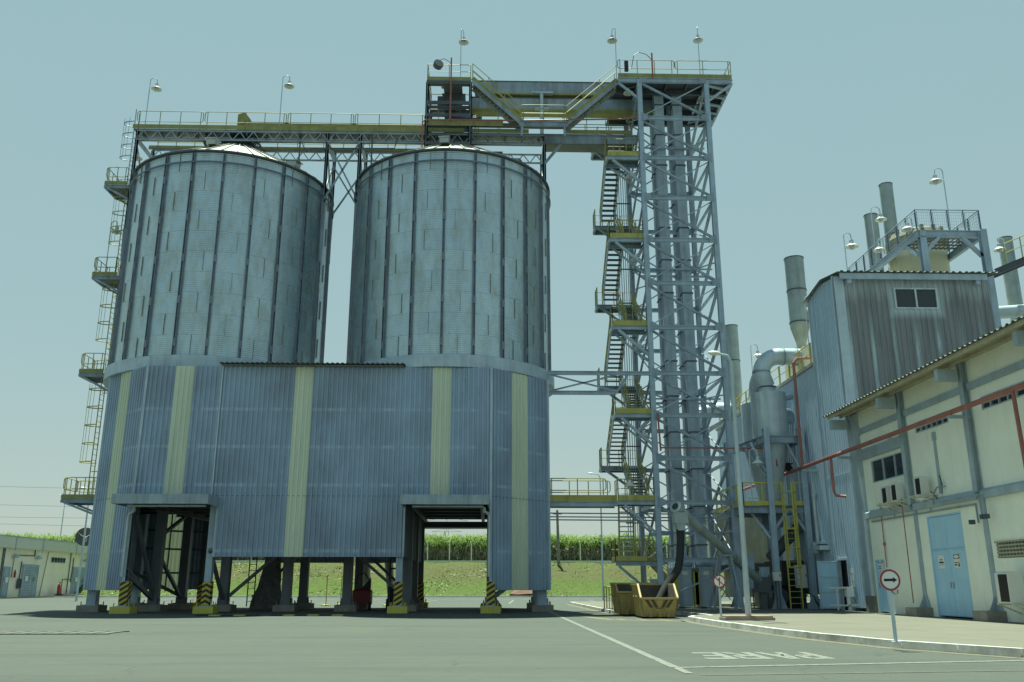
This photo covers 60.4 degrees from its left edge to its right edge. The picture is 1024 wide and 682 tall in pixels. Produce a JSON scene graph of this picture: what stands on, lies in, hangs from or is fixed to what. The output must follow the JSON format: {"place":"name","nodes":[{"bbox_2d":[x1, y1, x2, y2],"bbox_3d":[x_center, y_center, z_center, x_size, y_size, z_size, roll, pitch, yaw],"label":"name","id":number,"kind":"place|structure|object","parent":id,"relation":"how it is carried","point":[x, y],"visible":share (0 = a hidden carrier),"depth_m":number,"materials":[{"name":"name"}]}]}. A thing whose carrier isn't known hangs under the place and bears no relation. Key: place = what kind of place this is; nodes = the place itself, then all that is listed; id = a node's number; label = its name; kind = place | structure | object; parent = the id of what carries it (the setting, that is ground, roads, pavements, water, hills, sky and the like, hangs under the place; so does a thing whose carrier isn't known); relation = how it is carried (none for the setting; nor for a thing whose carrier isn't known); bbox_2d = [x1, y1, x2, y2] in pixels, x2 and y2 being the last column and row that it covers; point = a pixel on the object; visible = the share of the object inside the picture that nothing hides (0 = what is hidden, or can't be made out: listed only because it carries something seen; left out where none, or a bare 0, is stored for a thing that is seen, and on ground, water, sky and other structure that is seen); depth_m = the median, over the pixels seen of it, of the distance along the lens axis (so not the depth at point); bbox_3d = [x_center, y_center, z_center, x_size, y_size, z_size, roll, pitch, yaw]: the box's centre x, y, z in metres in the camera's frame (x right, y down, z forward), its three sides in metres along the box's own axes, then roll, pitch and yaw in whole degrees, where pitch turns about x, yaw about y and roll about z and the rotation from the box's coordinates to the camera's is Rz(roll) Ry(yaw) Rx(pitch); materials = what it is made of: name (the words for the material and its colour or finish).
{"place":"outdoors","nodes":[
{"label":"outdoors","id":0,"kind":"place"},
{"bbox_2d":[73,559,818,595],"bbox_3d":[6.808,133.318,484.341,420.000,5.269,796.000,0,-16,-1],"label":"embankment","id":1,"kind":"structure","parent":0,"point":[563,576],"depth_m":106.96,"materials":[{"name":"green plant"}]},
{"bbox_2d":[3,531,689,560],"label":"sugar cane field","id":2,"kind":"structure","parent":1,"relation":"on","point":[438,547],"depth_m":116.15,"materials":[{"name":"green plant"}]},
{"bbox_2d":[78,560,724,595],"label":"bank grass","id":3,"kind":"structure","parent":1,"relation":"on","point":[336,594],"depth_m":106.40,"materials":[{"name":"plant"}]},
{"bbox_2d":[215,560,611,562],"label":"drain channel","id":4,"kind":"object","parent":1,"relation":"on","point":[235,561],"depth_m":112.43,"materials":[{"name":"concrete"}]},
{"bbox_2d":[553,510,561,564],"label":"utility pole","id":5,"kind":"object","parent":1,"relation":"on","point":[558,543],"visible":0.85,"depth_m":112.38,"materials":[{"name":"concrete"}]},
{"bbox_2d":[0,597,1023,681],"bbox_3d":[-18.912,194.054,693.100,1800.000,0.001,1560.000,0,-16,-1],"label":"ground","id":6,"kind":"structure","parent":0,"point":[451,639],"depth_m":17.21,"materials":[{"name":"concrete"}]},
{"bbox_2d":[0,534,87,596],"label":"substation building","id":7,"kind":"structure","parent":6,"relation":"on","point":[42,567],"depth_m":93.76,"materials":[{"name":"paint"}]},
{"bbox_2d":[0,567,10,596],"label":"door","id":8,"kind":"structure","parent":7,"relation":"in","point":[5,582],"depth_m":87.33,"materials":[{"name":"paint"}]},
{"bbox_2d":[19,565,31,596],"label":"door","id":9,"kind":"structure","parent":7,"relation":"in","point":[25,583],"depth_m":91.12,"materials":[{"name":"paint"}]},
{"bbox_2d":[28,565,39,596],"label":"door","id":10,"kind":"structure","parent":7,"relation":"in","point":[34,571],"depth_m":92.73,"materials":[{"name":"paint"}]},
{"bbox_2d":[75,527,89,545],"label":"satellite dish","id":11,"kind":"object","parent":7,"relation":"attached to","point":[79,536],"visible":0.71,"depth_m":97.55,"materials":[{"name":"grey metal"}]},
{"bbox_2d":[0,631,129,634],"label":"drain cover","id":12,"kind":"object","parent":6,"relation":"on","point":[47,632],"visible":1,"depth_m":23.08,"materials":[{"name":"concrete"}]},
{"bbox_2d":[75,487,90,600],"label":"street lamp","id":13,"kind":"object","parent":6,"relation":"on","point":[78,581],"visible":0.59,"depth_m":71.99,"materials":[{"name":"grey metal"}]},
{"bbox_2d":[196,614,343,615],"bbox_3d":[-10.030,11.406,36.607,5.994,0.045,0.447,1,-16,-5],"label":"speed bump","id":14,"kind":"object","parent":6,"relation":"on","point":[283,615],"visible":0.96,"depth_m":36.55,"materials":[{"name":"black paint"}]},
{"bbox_2d":[76,362,553,613],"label":"silo house","id":15,"kind":"structure","parent":6,"relation":"on","point":[304,465],"depth_m":42.02,"materials":[{"name":"paint"}]},
{"bbox_2d":[60,477,96,514],"bbox_3d":[-22.145,8.557,46.855,3.018,2.421,1.720,0,-16,-1],"label":"ladder landing","id":16,"kind":"object","parent":15,"relation":"attached to","point":[74,499],"visible":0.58,"depth_m":46.11,"materials":[{"name":"grey metal"}]},
{"bbox_2d":[79,364,107,493],"bbox_3d":[-22.223,4.737,47.812,2.044,7.700,0.768,0,-16,-1],"label":"caged ladder","id":17,"kind":"object","parent":16,"relation":"on","point":[99,427],"visible":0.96,"depth_m":47.73,"materials":[{"name":"grey metal"}]},
{"bbox_2d":[103,137,333,388],"bbox_3d":[-16.202,-4.714,50.553,11.540,15.620,11.540,0,-16,-1],"label":"grain silo","id":18,"kind":"object","parent":15,"relation":"on","point":[220,262],"visible":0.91,"depth_m":45.68,"materials":[{"name":"metal"}]},
{"bbox_2d":[78,353,107,391],"bbox_3d":[-22.517,2.031,48.661,2.174,2.418,1.720,0,-16,-1],"label":"ladder landing","id":19,"kind":"object","parent":18,"relation":"attached to","point":[94,376],"visible":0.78,"depth_m":47.96,"materials":[{"name":"grey metal"}]},
{"bbox_2d":[95,267,120,371],"bbox_3d":[-22.223,-1.236,49.474,2.044,6.500,0.768,0,-16,-1],"label":"caged ladder","id":20,"kind":"object","parent":19,"relation":"on","point":[111,307],"visible":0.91,"depth_m":49.41,"materials":[{"name":"metal"}]},
{"bbox_2d":[91,257,119,293],"bbox_3d":[-22.517,-3.374,50.164,2.174,2.418,1.720,0,-16,-1],"label":"ladder landing","id":21,"kind":"object","parent":18,"relation":"attached to","point":[109,277],"visible":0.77,"depth_m":49.53,"materials":[{"name":"grey metal"}]},
{"bbox_2d":[108,181,127,275],"bbox_3d":[-22.223,-6.631,50.975,2.044,6.500,0.768,0,-16,-1],"label":"caged ladder","id":22,"kind":"object","parent":21,"relation":"on","point":[123,210],"visible":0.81,"depth_m":50.82,"materials":[{"name":"grey metal"}]},
{"bbox_2d":[104,167,129,204],"bbox_3d":[-22.517,-8.740,51.657,2.174,2.418,1.720,0,-16,-1],"label":"ladder landing","id":23,"kind":"object","parent":18,"relation":"attached to","point":[112,188],"visible":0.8,"depth_m":51.03,"materials":[{"name":"grey metal"}]},
{"bbox_2d":[119,109,139,184],"bbox_3d":[-22.223,-11.352,52.288,2.044,5.100,0.768,0,-16,-1],"label":"caged ladder","id":24,"kind":"object","parent":23,"relation":"on","point":[131,149],"visible":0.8,"depth_m":52.29,"materials":[{"name":"grey metal"}]},
{"bbox_2d":[120,111,636,276],"bbox_3d":[-7.323,-8.514,51.582,29.350,9.253,2.659,0,-16,-1],"label":"conveyor gantry","id":25,"kind":"object","parent":18,"relation":"on","point":[589,141],"visible":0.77,"depth_m":51.43,"materials":[{"name":"grey metal"}]},
{"bbox_2d":[233,113,424,139],"bbox_3d":[-9.822,-11.947,52.480,13.650,3.150,1.180,0,-16,-1],"label":"drag conveyor","id":26,"kind":"object","parent":25,"relation":"on","point":[242,117],"visible":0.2,"depth_m":52.22,"materials":[{"name":"metal"}]},
{"bbox_2d":[298,137,397,163],"bbox_3d":[-9.464,-11.021,50.882,5.686,1.709,0.100,0,-16,-1],"label":"drain pipe","id":27,"kind":"object","parent":25,"relation":"attached to","point":[300,143],"visible":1,"depth_m":50.87,"materials":[{"name":"metal"}]},
{"bbox_2d":[531,91,552,138],"bbox_3d":[1.821,-13.398,52.319,1.300,3.060,0.300,0,-16,-1],"label":"conveyor prop","id":28,"kind":"object","parent":25,"relation":"on","point":[541,94],"visible":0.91,"depth_m":52.51,"materials":[{"name":"grey metal"}]},
{"bbox_2d":[249,557,281,609],"bbox_3d":[-12.620,11.710,46.757,2.300,4.900,1.500,0,-16,-1],"label":"loading sleeve","id":29,"kind":"object","parent":15,"relation":"hanging from","point":[268,593],"visible":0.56,"depth_m":46.05,"materials":[{"name":"black paint"}]},
{"bbox_2d":[346,132,553,396],"bbox_3d":[-3.443,-4.758,50.395,11.540,15.620,11.540,0,-16,-1],"label":"grain silo","id":30,"kind":"object","parent":15,"relation":"on","point":[450,264],"visible":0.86,"depth_m":45.43,"materials":[{"name":"metal"}]},
{"bbox_2d":[424,64,518,153],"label":"distribution headhouse","id":31,"kind":"structure","parent":30,"relation":"on","point":[439,107],"depth_m":51.14,"materials":[{"name":"grey metal"}]},
{"bbox_2d":[471,64,522,131],"bbox_3d":[-0.885,-14.144,51.154,2.986,3.957,0.890,0,-16,-1],"label":"link stair","id":32,"kind":"object","parent":31,"relation":"attached to","point":[493,101],"visible":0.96,"depth_m":50.90,"materials":[{"name":"metal"}]},
{"bbox_2d":[519,104,567,136],"bbox_3d":[1.804,-12.532,50.770,2.800,1.961,0.942,0,-16,-1],"label":"link landing","id":33,"kind":"object","parent":31,"relation":"attached to","point":[543,124],"visible":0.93,"depth_m":50.32,"materials":[{"name":"grey metal"}]},
{"bbox_2d":[421,57,637,146],"bbox_3d":[1.022,-13.401,50.519,12.331,6.500,0.311,0,-16,1],"label":"dust pipe","id":34,"kind":"object","parent":30,"relation":"attached to","point":[449,119],"visible":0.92,"depth_m":50.35,"materials":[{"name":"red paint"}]},
{"bbox_2d":[550,478,714,521],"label":"link walkway","id":35,"kind":"structure","parent":15,"relation":"attached to","point":[583,501],"depth_m":44.46,"materials":[{"name":"metal"}]},
{"bbox_2d":[352,573,372,609],"bbox_3d":[-7.778,13.014,45.800,0.950,1.874,0.800,0,-16,-1],"label":"air compressor","id":36,"kind":"object","parent":6,"relation":"on","point":[363,594],"visible":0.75,"depth_m":45.47,"materials":[{"name":"red paint"}]},
{"bbox_2d":[386,557,395,609],"bbox_3d":[-6.070,12.796,46.559,0.960,2.700,1.945,0,-16,-1],"label":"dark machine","id":37,"kind":"object","parent":6,"relation":"on","point":[390,597],"visible":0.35,"depth_m":45.62,"materials":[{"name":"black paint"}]},
{"bbox_2d":[54,596,819,596],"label":"road kerb","id":38,"kind":"structure","parent":6,"relation":"on","point":[372,596],"depth_m":96.03,"materials":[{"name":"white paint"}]},
{"bbox_2d":[588,473,603,599],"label":"street lamp","id":39,"kind":"object","parent":6,"relation":"on","point":[601,544],"visible":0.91,"depth_m":78.07,"materials":[{"name":"grey metal"}]},
{"bbox_2d":[609,583,634,614],"bbox_3d":[5.127,11.046,37.816,1.620,1.285,2.380,0,-16,-1],"label":"waste skip","id":40,"kind":"object","parent":6,"relation":"on","point":[622,598],"visible":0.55,"depth_m":36.76,"materials":[{"name":"yellow metal"}]},
{"bbox_2d":[630,583,678,616],"bbox_3d":[5.618,10.238,34.836,1.560,1.245,2.380,0,-16,-1],"label":"waste skip","id":41,"kind":"object","parent":6,"relation":"on","point":[647,602],"visible":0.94,"depth_m":33.75,"materials":[{"name":"yellow metal"}]},
{"bbox_2d":[691,652,835,658],"bbox_3d":[4.399,5.609,15.702,2.229,0.001,1.580,0,-16,-1],"label":"road lettering","id":42,"kind":"object","parent":6,"relation":"on","point":[778,654],"visible":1,"depth_m":15.67,"materials":[{"name":"white paint"}]},
{"bbox_2d":[549,612,1023,672],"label":"road marking","id":43,"kind":"object","parent":6,"relation":"on","point":[668,664],"visible":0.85,"depth_m":14.41,"materials":[{"name":"white paint"}]},
{"bbox_2d":[566,604,1023,658],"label":"gutter","id":44,"kind":"object","parent":6,"relation":"on","point":[817,640],"visible":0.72,"depth_m":19.97,"materials":[{"name":"concrete"}]},
{"bbox_2d":[569,601,1023,657],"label":"kerb","id":45,"kind":"structure","parent":6,"relation":"on","point":[976,649],"depth_m":18.70,"materials":[{"name":"white paint"}]},
{"bbox_2d":[0,0,1023,550],"label":"sky","id":46,"kind":"structure","parent":0,"point":[828,102],"materials":[{"name":"blue"}]},
{"bbox_2d":[574,601,1023,647],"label":"sidewalk","id":47,"kind":"structure","parent":0,"point":[957,630],"depth_m":24.88,"materials":[{"name":"concrete"}]},
{"bbox_2d":[591,126,667,582],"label":"stair tower","id":48,"kind":"structure","parent":47,"relation":"on","point":[621,238],"depth_m":48.41,"materials":[{"name":"metal"}]},
{"bbox_2d":[648,95,699,606],"bbox_3d":[8.748,-0.859,49.149,1.465,29.999,3.050,0,-16,-1],"label":"bucket elevator","id":49,"kind":"object","parent":47,"relation":"on","point":[674,480],"visible":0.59,"depth_m":48.37,"materials":[{"name":"paint"}]},
{"bbox_2d":[605,59,744,607],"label":"elevator tower","id":50,"kind":"structure","parent":47,"relation":"on","point":[703,97],"depth_m":48.96,"materials":[{"name":"metal"}]},
{"bbox_2d":[475,80,615,97],"bbox_3d":[3.005,-15.122,53.454,10.500,0.890,0.900,0,-16,-1],"label":"covered conveyor","id":51,"kind":"object","parent":50,"relation":"on","point":[560,89],"visible":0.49,"depth_m":53.05,"materials":[{"name":"grey metal"}]},
{"bbox_2d":[472,96,652,118],"bbox_3d":[3.205,-14.085,53.171,11.500,0.840,0.900,0,-16,-1],"label":"covered conveyor","id":52,"kind":"object","parent":50,"relation":"on","point":[614,107],"visible":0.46,"depth_m":52.82,"materials":[{"name":"grey metal"}]},
{"bbox_2d":[566,65,617,132],"bbox_3d":[4.580,-14.083,51.183,3.169,3.861,0.888,-1,-16,2],"label":"link stair","id":53,"kind":"object","parent":50,"relation":"attached to","point":[594,102],"visible":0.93,"depth_m":50.88,"materials":[{"name":"grey metal"}]},
{"bbox_2d":[548,371,651,394],"bbox_3d":[4.609,2.191,45.930,5.470,1.254,0.160,0,-16,-1],"label":"link truss","id":54,"kind":"object","parent":50,"relation":"attached to","point":[558,391],"visible":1,"depth_m":45.93,"materials":[{"name":"metal"}]},
{"bbox_2d":[617,168,642,547],"bbox_3d":[6.692,-0.519,50.929,0.950,24.299,0.088,0,-16,-1],"label":"cable riser","id":55,"kind":"object","parent":50,"relation":"attached to","point":[632,337],"visible":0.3,"depth_m":50.54,"materials":[{"name":"metal"}]},
{"bbox_2d":[666,95,718,606],"bbox_3d":[9.818,-0.851,49.176,1.465,29.999,3.050,0,-16,-1],"label":"bucket elevator","id":56,"kind":"object","parent":47,"relation":"on","point":[698,545],"visible":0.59,"depth_m":48.22,"materials":[{"name":"paint"}]},
{"bbox_2d":[713,575,725,616],"bbox_3d":[7.011,8.611,29.672,0.430,1.413,0.180,0,-16,-1],"label":"road sign","id":57,"kind":"object","parent":47,"relation":"on","point":[719,581],"visible":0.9,"depth_m":29.73,"materials":[{"name":"white metal"}]},
{"bbox_2d":[670,501,770,610],"bbox_3d":[9.416,9.713,39.457,7.562,4.556,1.678,13,-20,-39],"label":"screw conveyor","id":58,"kind":"object","parent":47,"relation":"on","point":[682,517],"visible":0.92,"depth_m":39.16,"materials":[{"name":"grey metal"}]},
{"bbox_2d":[656,529,684,596],"bbox_3d":[6.512,9.239,36.091,0.429,3.075,2.353,-13,-20,38],"label":"discharge hose","id":59,"kind":"object","parent":58,"relation":"attached to","point":[672,577],"visible":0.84,"depth_m":36.34,"materials":[{"name":"black rubber"}]},
{"bbox_2d":[705,512,768,596],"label":"equipment shed","id":60,"kind":"structure","parent":47,"relation":"on","point":[756,542],"depth_m":49.17,"materials":[{"name":"metal"}]},
{"bbox_2d":[708,351,774,619],"bbox_3d":[7.509,4.629,29.288,1.600,8.880,0.700,0,-16,-1],"label":"street lamp","id":61,"kind":"object","parent":47,"relation":"on","point":[747,616],"visible":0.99,"depth_m":28.87,"materials":[{"name":"grey metal"}]},
{"bbox_2d":[747,554,754,607],"bbox_3d":[11.591,11.661,42.710,0.440,2.525,0.395,0,-16,-1],"label":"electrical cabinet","id":62,"kind":"object","parent":47,"relation":"on","point":[750,560],"visible":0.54,"depth_m":42.72,"materials":[{"name":"metal"}]},
{"bbox_2d":[715,428,820,608],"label":"equipment platform","id":63,"kind":"structure","parent":47,"relation":"on","point":[756,510],"depth_m":42.76,"materials":[{"name":"metal"}]},
{"bbox_2d":[741,401,768,530],"bbox_3d":[13.420,6.568,47.340,1.900,7.120,1.900,0,-16,-1],"label":"cyclone","id":64,"kind":"object","parent":63,"relation":"on","point":[757,474],"visible":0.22,"depth_m":47.08,"materials":[{"name":"metal"}]},
{"bbox_2d":[750,385,788,527],"bbox_3d":[13.214,5.816,44.637,1.900,7.120,1.900,0,-16,-1],"label":"cyclone","id":65,"kind":"object","parent":63,"relation":"on","point":[768,407],"visible":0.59,"depth_m":44.39,"materials":[{"name":"metal"}]},
{"bbox_2d":[657,413,777,465],"bbox_3d":[10.369,4.976,44.639,5.862,2.854,0.157,-2,-16,8],"label":"water pipe","id":66,"kind":"object","parent":65,"relation":"attached to","point":[698,447],"visible":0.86,"depth_m":44.67,"materials":[{"name":"red metal"}]},
{"bbox_2d":[748,348,801,401],"bbox_3d":[14.238,1.897,46.984,3.530,2.501,3.307,0,-16,-1],"label":"dust duct","id":67,"kind":"object","parent":65,"relation":"attached to","point":[766,362],"visible":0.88,"depth_m":45.64,"materials":[{"name":"grey metal"}]},
{"bbox_2d":[785,395,799,505],"bbox_3d":[14.133,5.660,44.820,0.791,5.718,1.379,-2,-16,8],"label":"filter pot","id":68,"kind":"object","parent":63,"relation":"on","point":[790,416],"visible":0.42,"depth_m":44.88,"materials":[{"name":"metal"}]},
{"bbox_2d":[715,343,831,593],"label":"process hall","id":69,"kind":"structure","parent":47,"relation":"on","point":[807,403],"depth_m":44.24,"materials":[{"name":"blue paint"}]},
{"bbox_2d":[725,324,741,412],"bbox_3d":[14.623,2.433,57.868,0.933,7.130,0.933,0,-16,-1],"label":"exhaust stack","id":70,"kind":"object","parent":69,"relation":"on","point":[732,341],"visible":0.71,"depth_m":57.86,"materials":[{"name":"grey paint"}]},
{"bbox_2d":[784,255,809,348],"bbox_3d":[15.836,-1.395,48.583,1.102,6.730,1.102,0,-16,-1],"label":"exhaust stack","id":71,"kind":"object","parent":69,"relation":"on","point":[796,291],"visible":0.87,"depth_m":48.46,"materials":[{"name":"grey paint"}]},
{"bbox_2d":[811,494,829,560],"bbox_3d":[14.433,9.695,41.234,0.480,5.020,1.260,0,-16,-1],"label":"vent fan","id":72,"kind":"object","parent":69,"relation":"attached to","point":[818,546],"visible":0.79,"depth_m":41.65},
{"bbox_2d":[994,235,1023,319],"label":"pipe rack","id":73,"kind":"object","parent":69,"relation":"on","point":[1012,311],"visible":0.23,"depth_m":44.20,"materials":[{"name":"grey metal"}]},
{"bbox_2d":[997,236,1022,322],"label":"exhaust stack","id":74,"kind":"object","parent":73,"relation":"on","point":[1012,288],"visible":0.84,"depth_m":49.22,"materials":[{"name":"grey paint"}]},
{"bbox_2d":[772,572,781,608],"bbox_3d":[12.496,11.718,41.332,0.400,1.675,0.225,0,-16,-1],"label":"electrical cabinet","id":75,"kind":"object","parent":47,"relation":"on","point":[776,576],"visible":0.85,"depth_m":41.40,"materials":[{"name":"grey metal"}]},
{"bbox_2d":[754,521,818,607],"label":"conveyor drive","id":76,"kind":"structure","parent":47,"relation":"on","point":[783,569],"depth_m":43.20,"materials":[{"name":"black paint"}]},
{"bbox_2d":[780,481,803,608],"bbox_3d":[13.371,9.610,41.729,0.640,5.950,0.685,0,-16,-1],"label":"caged ladder","id":77,"kind":"object","parent":47,"relation":"on","point":[795,521],"visible":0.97,"depth_m":41.90,"materials":[{"name":"metal"}]},
{"bbox_2d":[794,565,807,608],"bbox_3d":[13.904,11.777,42.195,0.540,2.025,0.345,0,-16,-1],"label":"electrical cabinet","id":78,"kind":"object","parent":47,"relation":"on","point":[803,577],"visible":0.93,"depth_m":42.17,"materials":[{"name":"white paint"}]},
{"bbox_2d":[880,569,900,642],"bbox_3d":[7.402,5.151,17.147,0.410,1.366,0.180,0,-16,-1],"label":"road sign","id":79,"kind":"object","parent":47,"relation":"on","point":[890,580],"visible":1,"depth_m":17.20,"materials":[{"name":"metal"}]},
{"bbox_2d":[802,270,1000,610],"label":"process block","id":80,"kind":"structure","parent":47,"relation":"on","point":[873,330],"depth_m":39.69,"materials":[{"name":"metal"}]},
{"bbox_2d":[816,561,841,608],"bbox_3d":[14.247,10.947,39.538,0.940,2.060,0.066,0,-16,-1],"label":"door","id":81,"kind":"structure","parent":80,"relation":"in","point":[827,571],"depth_m":39.55,"materials":[{"name":"blue paint"}]},
{"bbox_2d":[893,288,939,308],"bbox_3d":[18.310,-1.924,39.910,2.000,1.000,0.120,0,-16,-1],"label":"window","id":82,"kind":"structure","parent":80,"relation":"in","point":[904,298],"depth_m":39.91,"materials":[{"name":"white glass"}]},
{"bbox_2d":[848,209,1001,328],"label":"tank platform","id":83,"kind":"structure","parent":80,"relation":"on","point":[967,239],"depth_m":42.08,"materials":[{"name":"metal"}]},
{"bbox_2d":[863,213,883,270],"bbox_3d":[20.721,-4.214,50.020,0.784,6.330,0.784,0,-16,-1],"label":"exhaust stack","id":84,"kind":"object","parent":83,"relation":"on","point":[868,230],"visible":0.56,"depth_m":50.29,"materials":[{"name":"grey paint"}]},
{"bbox_2d":[878,182,897,270],"bbox_3d":[21.821,-5.386,50.376,0.784,7.780,0.784,0,-16,-1],"label":"exhaust stack","id":85,"kind":"object","parent":83,"relation":"on","point":[887,202],"visible":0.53,"depth_m":50.75,"materials":[{"name":"grey paint"}]},
{"bbox_2d":[885,224,950,271],"bbox_3d":[21.129,-3.007,45.438,3.000,5.550,3.000,0,-16,-1],"label":"process tank","id":86,"kind":"object","parent":83,"relation":"on","point":[906,260],"visible":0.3,"depth_m":44.70,"materials":[{"name":"beige metal"}]},
{"bbox_2d":[929,168,950,229],"bbox_3d":[20.559,-6.866,42.446,0.604,3.281,0.604,-14,-21,42],"label":"gooseneck lamp","id":87,"kind":"object","parent":83,"relation":"attached to","point":[935,180],"visible":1,"depth_m":42.62,"materials":[{"name":"white metal"}]},
{"bbox_2d":[823,316,1023,622],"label":"workshop","id":88,"kind":"structure","parent":47,"relation":"on","point":[957,560],"depth_m":30.14,"materials":[{"name":"beige paint"}]},
{"bbox_2d":[877,561,888,611],"bbox_3d":[14.884,9.784,35.246,0.080,2.040,0.738,0,-16,-1],"label":"door","id":89,"kind":"structure","parent":88,"relation":"in","point":[880,564],"depth_m":35.29,"materials":[{"name":"blue paint"}]},
{"bbox_2d":[743,357,1023,497],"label":"pipe","id":90,"kind":"object","parent":88,"relation":"attached to","point":[949,413],"visible":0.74,"depth_m":33.20,"materials":[{"name":"red metal"}]},
{"bbox_2d":[871,452,903,482],"bbox_3d":[14.933,4.989,34.764,0.115,0.900,3.150,0,-16,-1],"label":"window","id":91,"kind":"structure","parent":88,"relation":"in","point":[891,466],"depth_m":35.00,"materials":[{"name":"black glass"}]},
{"bbox_2d":[877,486,900,511],"bbox_3d":[14.552,6.106,33.919,0.697,1.025,0.820,0,-16,-1],"label":"air conditioner","id":92,"kind":"object","parent":88,"relation":"attached to","point":[885,494],"visible":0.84,"depth_m":33.88,"materials":[{"name":"white paint"}]},
{"bbox_2d":[886,482,912,508],"bbox_3d":[14.574,5.855,33.127,0.697,1.025,0.820,0,-16,-1],"label":"air conditioner","id":93,"kind":"object","parent":88,"relation":"attached to","point":[896,492],"visible":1,"depth_m":33.06,"materials":[{"name":"white paint"}]},
{"bbox_2d":[909,476,936,503],"bbox_3d":[14.625,5.316,31.264,0.697,1.025,0.820,0,-16,-1],"label":"air conditioner","id":94,"kind":"object","parent":88,"relation":"attached to","point":[921,488],"visible":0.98,"depth_m":31.19,"materials":[{"name":"white paint"}]},
{"bbox_2d":[871,485,989,523],"bbox_3d":[14.751,6.143,31.837,0.350,1.428,8.960,0,-16,-1],"label":"wall conduit","id":95,"kind":"object","parent":88,"relation":"attached to","point":[984,516],"depth_m":28.95,"materials":[{"name":"grey metal"}]},
{"bbox_2d":[915,412,948,433],"bbox_3d":[15.031,2.922,31.474,0.115,0.400,2.400,0,-16,-1],"label":"window","id":96,"kind":"structure","parent":88,"relation":"in","point":[944,420],"depth_m":31.42,"materials":[{"name":"grey glass"}]},
{"bbox_2d":[931,432,942,495],"bbox_3d":[14.945,4.344,30.821,0.126,2.350,0.358,-1,-16,4],"label":"cable duct","id":97,"kind":"object","parent":88,"relation":"attached to","point":[934,439],"visible":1,"depth_m":30.91,"materials":[{"name":"blue paint"}]},
{"bbox_2d":[928,516,956,616],"bbox_3d":[15.014,7.838,30.677,0.080,3.340,1.108,0,-16,-1],"label":"door","id":98,"kind":"structure","parent":88,"relation":"in","point":[943,575],"depth_m":30.67,"materials":[{"name":"blue paint"}]},
{"bbox_2d":[944,514,972,617],"bbox_3d":[15.043,7.538,29.598,0.080,3.340,1.108,0,-16,-1],"label":"door","id":99,"kind":"structure","parent":88,"relation":"in","point":[957,559],"depth_m":29.63,"materials":[{"name":"blue paint"}]},
{"bbox_2d":[980,380,1023,409],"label":"window","id":100,"kind":"structure","parent":88,"relation":"in","point":[1019,393],"depth_m":27.19,"materials":[{"name":"grey glass"}]},
{"bbox_2d":[994,571,1023,613],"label":"air conditioner","id":101,"kind":"object","parent":88,"relation":"attached to","point":[1010,587],"visible":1,"depth_m":25.60,"materials":[{"name":"white paint"}]},
{"bbox_2d":[828,587,858,611],"bbox_3d":[14.097,10.987,37.482,1.192,1.020,0.529,-3,-16,12],"label":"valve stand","id":102,"kind":"object","parent":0,"point":[848,592],"visible":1,"depth_m":37.37,"materials":[{"name":"white paint"}]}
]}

